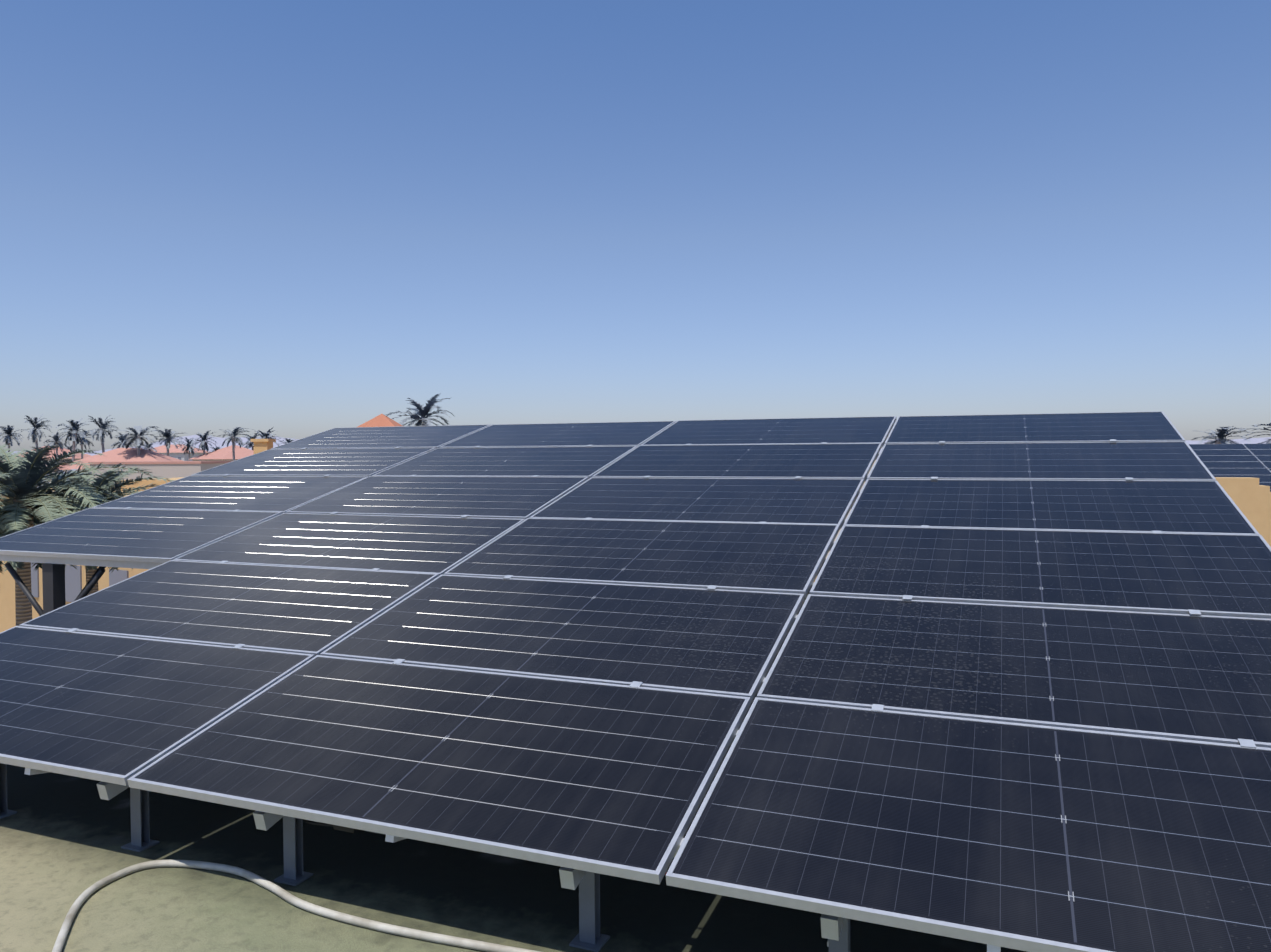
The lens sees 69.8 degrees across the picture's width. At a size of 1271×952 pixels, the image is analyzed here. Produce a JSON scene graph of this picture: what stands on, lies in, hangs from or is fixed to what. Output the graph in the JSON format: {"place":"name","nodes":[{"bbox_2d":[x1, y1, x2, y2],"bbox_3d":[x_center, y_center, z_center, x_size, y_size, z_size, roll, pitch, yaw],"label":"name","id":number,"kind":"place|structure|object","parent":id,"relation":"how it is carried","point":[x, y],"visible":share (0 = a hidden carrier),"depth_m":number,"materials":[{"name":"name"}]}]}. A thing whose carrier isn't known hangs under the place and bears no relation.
{"place":"outdoors","nodes":[
{"label":"outdoors","id":0,"kind":"place"},
{"bbox_2d":[15,446,89,482],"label":"house","id":1,"kind":"structure","parent":0,"point":[77,456],"depth_m":201.15,"materials":[{"name":"tile"}]},
{"bbox_2d":[42,468,88,486],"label":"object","id":2,"kind":"object","parent":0,"point":[72,470],"visible":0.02,"depth_m":92.77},
{"bbox_2d":[88,461,231,484],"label":"house","id":3,"kind":"structure","parent":0,"point":[170,469],"depth_m":96.69,"materials":[{"name":"paint"}]},
{"bbox_2d":[151,444,208,460],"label":"house","id":4,"kind":"structure","parent":0,"point":[175,452],"depth_m":258.81,"materials":[{"name":"tile"}]},
{"bbox_2d":[0,576,1026,951],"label":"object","id":5,"kind":"structure","parent":0,"point":[62,840],"depth_m":3.50,"materials":[{"name":"beige paint"}]},
{"bbox_2d":[0,555,162,615],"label":"support frame","id":6,"kind":"object","parent":5,"relation":"on","point":[53,574],"visible":0.35,"depth_m":7.18,"materials":[{"name":"metal"}]},
{"bbox_2d":[52,859,539,951],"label":"hose","id":7,"kind":"object","parent":5,"relation":"on","point":[285,895],"visible":1,"depth_m":3.35,"materials":[{"name":"rubber"}]},
{"bbox_2d":[0,439,1256,951],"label":"mounting frame","id":8,"kind":"object","parent":5,"relation":"on","point":[834,933],"visible":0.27,"depth_m":3.63,"materials":[{"name":"metal"}]},
{"bbox_2d":[0,508,281,562],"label":"solar panel","id":9,"kind":"object","parent":8,"relation":"attached to","point":[148,535],"visible":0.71,"depth_m":7.42,"materials":[{"name":"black glass"}]},
{"bbox_2d":[0,626,314,785],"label":"solar panel","id":10,"kind":"object","parent":8,"relation":"attached to","point":[115,709],"visible":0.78,"depth_m":4.44,"materials":[{"name":"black glass"}]},
{"bbox_2d":[19,560,438,655],"bbox_3d":[-2.492,0.777,5.635,2.278,0.035,1.134,0,15,22],"label":"solar panel","id":11,"kind":"object","parent":8,"relation":"attached to","point":[315,611],"visible":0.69,"depth_m":5.54,"materials":[{"name":"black glass"}]},
{"bbox_2d":[92,476,366,512],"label":"solar panel","id":12,"kind":"object","parent":8,"relation":"attached to","point":[283,494],"visible":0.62,"depth_m":8.51,"materials":[{"name":"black glass"}]},
{"bbox_2d":[191,448,435,476],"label":"solar panel","id":13,"kind":"object","parent":8,"relation":"attached to","point":[360,462],"visible":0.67,"depth_m":9.53,"materials":[{"name":"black glass"}]},
{"bbox_2d":[173,513,524,575],"bbox_3d":[-2.078,0.478,6.671,2.278,0.038,1.134,0,15,22],"label":"solar panel","id":14,"kind":"object","parent":8,"relation":"attached to","point":[426,544],"visible":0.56,"depth_m":6.60,"materials":[{"name":"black glass"}]},
{"bbox_2d":[271,424,490,448],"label":"solar panel","id":15,"kind":"object","parent":8,"relation":"attached to","point":[436,437],"visible":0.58,"depth_m":10.57,"materials":[{"name":"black glass"}]},
{"bbox_2d":[286,476,588,518],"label":"solar panel","id":16,"kind":"object","parent":8,"relation":"attached to","point":[508,497],"visible":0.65,"depth_m":7.62,"materials":[{"name":"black glass"}]},
{"bbox_2d":[127,655,750,884],"bbox_3d":[-0.779,1.091,3.746,2.278,0.035,1.134,0,16,22],"label":"solar panel","id":17,"kind":"object","parent":8,"relation":"attached to","point":[615,780],"visible":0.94,"depth_m":3.59,"materials":[{"name":"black glass"}]},
{"bbox_2d":[303,819,666,874],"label":"array cables","id":18,"kind":"object","parent":8,"relation":"attached to","point":[345,829],"visible":0.17,"depth_m":3.62,"materials":[{"name":"black plastic"}]},
{"bbox_2d":[372,446,636,478],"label":"solar panel","id":19,"kind":"object","parent":8,"relation":"attached to","point":[581,461],"visible":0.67,"depth_m":8.68,"materials":[{"name":"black glass"}]},
{"bbox_2d":[439,421,675,447],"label":"solar panel","id":20,"kind":"object","parent":8,"relation":"attached to","point":[575,434],"visible":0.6,"depth_m":9.71,"materials":[{"name":"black glass"}]},
{"bbox_2d":[320,574,803,702],"bbox_3d":[-0.361,0.789,4.780,2.278,0.038,1.134,0,15,22],"label":"solar panel","id":21,"kind":"object","parent":8,"relation":"attached to","point":[719,641],"visible":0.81,"depth_m":4.67,"materials":[{"name":"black glass"}]},
{"bbox_2d":[444,518,839,597],"bbox_3d":[0.058,0.480,5.809,2.278,0.038,1.134,0,16,22],"label":"solar panel","id":22,"kind":"object","parent":8,"relation":"attached to","point":[775,557],"visible":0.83,"depth_m":5.71,"materials":[{"name":"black glass"}]},
{"bbox_2d":[529,477,863,528],"bbox_3d":[0.475,0.181,6.845,2.278,0.035,1.134,0,15,22],"label":"solar panel","id":23,"kind":"object","parent":8,"relation":"attached to","point":[793,500],"visible":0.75,"depth_m":6.78,"materials":[{"name":"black glass"}]},
{"bbox_2d":[592,443,881,480],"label":"solar panel","id":24,"kind":"object","parent":8,"relation":"attached to","point":[839,461],"visible":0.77,"depth_m":7.80,"materials":[{"name":"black glass"}]},
{"bbox_2d":[641,416,896,446],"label":"solar panel","id":25,"kind":"object","parent":8,"relation":"attached to","point":[877,429],"visible":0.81,"depth_m":8.85,"materials":[{"name":"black glass"}]},
{"bbox_2d":[666,697,1270,951],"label":"solar panel","id":26,"kind":"object","parent":8,"relation":"attached to","point":[1028,837],"visible":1,"depth_m":2.87,"materials":[{"name":"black glass"}]},
{"bbox_2d":[757,594,1270,747],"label":"solar panel","id":27,"kind":"object","parent":8,"relation":"attached to","point":[1206,678],"visible":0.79,"depth_m":3.88,"materials":[{"name":"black glass"}]},
{"bbox_2d":[885,411,1184,443],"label":"solar panel","id":28,"kind":"object","parent":8,"relation":"attached to","point":[1156,426],"visible":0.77,"depth_m":7.97,"materials":[{"name":"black glass"}]},
{"bbox_2d":[809,525,1270,618],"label":"solar panel","id":29,"kind":"object","parent":8,"relation":"attached to","point":[1228,575],"visible":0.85,"depth_m":4.87,"materials":[{"name":"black glass"}]},
{"bbox_2d":[867,441,1215,480],"bbox_3d":[3.023,-0.112,7.014,2.278,0.037,1.134,0,15,22],"label":"solar panel","id":30,"kind":"object","parent":8,"relation":"attached to","point":[1170,460],"visible":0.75,"depth_m":6.94,"materials":[{"name":"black glass"}]},
{"bbox_2d":[843,479,1259,534],"bbox_3d":[2.608,0.190,5.984,2.278,0.036,1.134,0,15,22],"label":"solar panel","id":31,"kind":"object","parent":8,"relation":"attached to","point":[1187,506],"visible":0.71,"depth_m":5.91,"materials":[{"name":"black glass"}]},
{"bbox_2d":[0,435,1270,455],"bbox_3d":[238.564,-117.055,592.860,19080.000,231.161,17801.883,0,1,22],"label":"mountains","id":32,"kind":"structure","parent":0,"point":[218,442],"depth_m":8339.23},
{"bbox_2d":[0,0,1270,451],"label":"sky","id":33,"kind":"structure","parent":0,"point":[298,219],"materials":[{"name":"blue"}]},
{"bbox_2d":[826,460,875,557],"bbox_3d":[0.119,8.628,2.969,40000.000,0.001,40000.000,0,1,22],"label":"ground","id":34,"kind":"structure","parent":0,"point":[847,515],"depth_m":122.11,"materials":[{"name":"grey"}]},
{"bbox_2d":[0,425,26,451],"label":"palm","id":35,"kind":"object","parent":34,"relation":"on","point":[8,429],"visible":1,"depth_m":162.33,"materials":[{"name":"green plant"}]},
{"bbox_2d":[18,415,51,450],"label":"palm","id":36,"kind":"object","parent":34,"relation":"on","point":[35,431],"visible":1,"depth_m":151.72,"materials":[{"name":"green plant"}]},
{"bbox_2d":[42,432,67,456],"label":"palm","id":37,"kind":"object","parent":34,"relation":"on","point":[56,443],"visible":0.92,"depth_m":192.46,"materials":[{"name":"green plant"}]},
{"bbox_2d":[55,418,92,460],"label":"palm","id":38,"kind":"object","parent":34,"relation":"on","point":[75,426],"visible":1,"depth_m":131.85,"materials":[{"name":"green plant"}]},
{"bbox_2d":[0,488,148,632],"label":"neighbour block","id":39,"kind":"structure","parent":34,"relation":"on","point":[75,581],"depth_m":38.17,"materials":[{"name":"paint"}]},
{"bbox_2d":[0,444,156,625],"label":"palm","id":40,"kind":"object","parent":34,"relation":"on","point":[28,499],"visible":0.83,"depth_m":21.91,"materials":[{"name":"green plant"}]},
{"bbox_2d":[71,430,96,458],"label":"palm","id":41,"kind":"object","parent":34,"relation":"on","point":[88,443],"visible":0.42,"depth_m":172.51,"materials":[{"name":"green plant"}]},
{"bbox_2d":[85,415,117,452],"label":"palm","id":42,"kind":"object","parent":34,"relation":"on","point":[101,424],"visible":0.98,"depth_m":141.26,"materials":[{"name":"green plant"}]},
{"bbox_2d":[35,468,174,595],"bbox_3d":[-16.341,3.882,27.679,5.786,8.516,5.304,0,2,28],"label":"palm","id":43,"kind":"object","parent":34,"relation":"on","point":[115,487],"visible":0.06,"depth_m":27.23,"materials":[{"name":"green plant"}]},
{"bbox_2d":[53,448,182,483],"bbox_3d":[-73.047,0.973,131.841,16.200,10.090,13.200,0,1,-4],"label":"roof","id":44,"kind":"structure","parent":34,"relation":"on","point":[121,454],"depth_m":128.99,"materials":[{"name":"tile"}]},
{"bbox_2d":[110,433,134,449],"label":"palm","id":45,"kind":"object","parent":34,"relation":"on","point":[124,445],"visible":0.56,"depth_m":186.68,"materials":[{"name":"green plant"}]},
{"bbox_2d":[111,425,158,454],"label":"palm","id":46,"kind":"object","parent":34,"relation":"on","point":[138,434],"visible":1,"depth_m":129.57,"materials":[{"name":"green plant"}]},
{"bbox_2d":[141,441,158,451],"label":"palm","id":47,"kind":"object","parent":34,"relation":"on","point":[148,446],"visible":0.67,"depth_m":232.56,"materials":[{"name":"green plant"}]},
{"bbox_2d":[151,429,188,455],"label":"palm","id":48,"kind":"object","parent":34,"relation":"on","point":[166,435],"visible":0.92,"depth_m":161.41,"materials":[{"name":"green plant"}]},
{"bbox_2d":[178,437,196,460],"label":"palm","id":49,"kind":"object","parent":34,"relation":"on","point":[189,448],"visible":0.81,"depth_m":202.55,"materials":[{"name":"green plant"}]},
{"bbox_2d":[187,430,216,454],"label":"palm","id":50,"kind":"object","parent":34,"relation":"on","point":[203,446],"visible":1,"depth_m":171.15,"materials":[{"name":"green plant"}]},
{"bbox_2d":[191,445,253,460],"bbox_3d":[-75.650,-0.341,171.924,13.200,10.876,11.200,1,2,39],"label":"roof","id":51,"kind":"structure","parent":34,"relation":"on","point":[224,454],"depth_m":168.74,"materials":[{"name":"tile"}]},
{"bbox_2d":[217,427,249,460],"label":"palm","id":52,"kind":"object","parent":34,"relation":"on","point":[234,439],"visible":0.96,"depth_m":151.53,"materials":[{"name":"green plant"}]},
{"bbox_2d":[237,433,261,450],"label":"palm","id":53,"kind":"object","parent":34,"relation":"on","point":[248,442],"visible":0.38,"depth_m":176.49,"materials":[{"name":"green plant"}]},
{"bbox_2d":[117,414,401,490],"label":"house","id":54,"kind":"structure","parent":34,"relation":"on","point":[380,420],"depth_m":45.59,"materials":[{"name":"orange"}]},
{"bbox_2d":[250,428,282,445],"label":"palm","id":55,"kind":"object","parent":34,"relation":"on","point":[264,436],"visible":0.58,"depth_m":151.45,"materials":[{"name":"green plant"}]},
{"bbox_2d":[276,438,295,444],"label":"palm","id":56,"kind":"object","parent":34,"relation":"on","point":[288,441],"visible":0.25,"depth_m":211.43,"materials":[{"name":"green plant"}]},
{"bbox_2d":[386,393,452,425],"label":"palm","id":57,"kind":"object","parent":34,"relation":"on","point":[422,420],"visible":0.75,"depth_m":74.49,"materials":[{"name":"green plant"}]},
{"bbox_2d":[1191,426,1249,443],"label":"palm","id":58,"kind":"object","parent":34,"relation":"on","point":[1219,436],"visible":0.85,"depth_m":98.16,"materials":[{"name":"green plant"}]},
{"bbox_2d":[1239,423,1270,443],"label":"palm","id":59,"kind":"object","parent":34,"relation":"on","point":[1255,425],"visible":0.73,"depth_m":61.65,"materials":[{"name":"green plant"}]},
{"bbox_2d":[1215,477,1270,546],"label":"neighbour roof","id":60,"kind":"structure","parent":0,"point":[1250,497],"depth_m":34.26,"materials":[{"name":"paint"}]},
{"bbox_2d":[1189,444,1270,491],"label":"solar array","id":61,"kind":"object","parent":60,"relation":"on","point":[1237,460],"visible":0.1,"depth_m":41.69,"materials":[{"name":"glass"}]}
]}

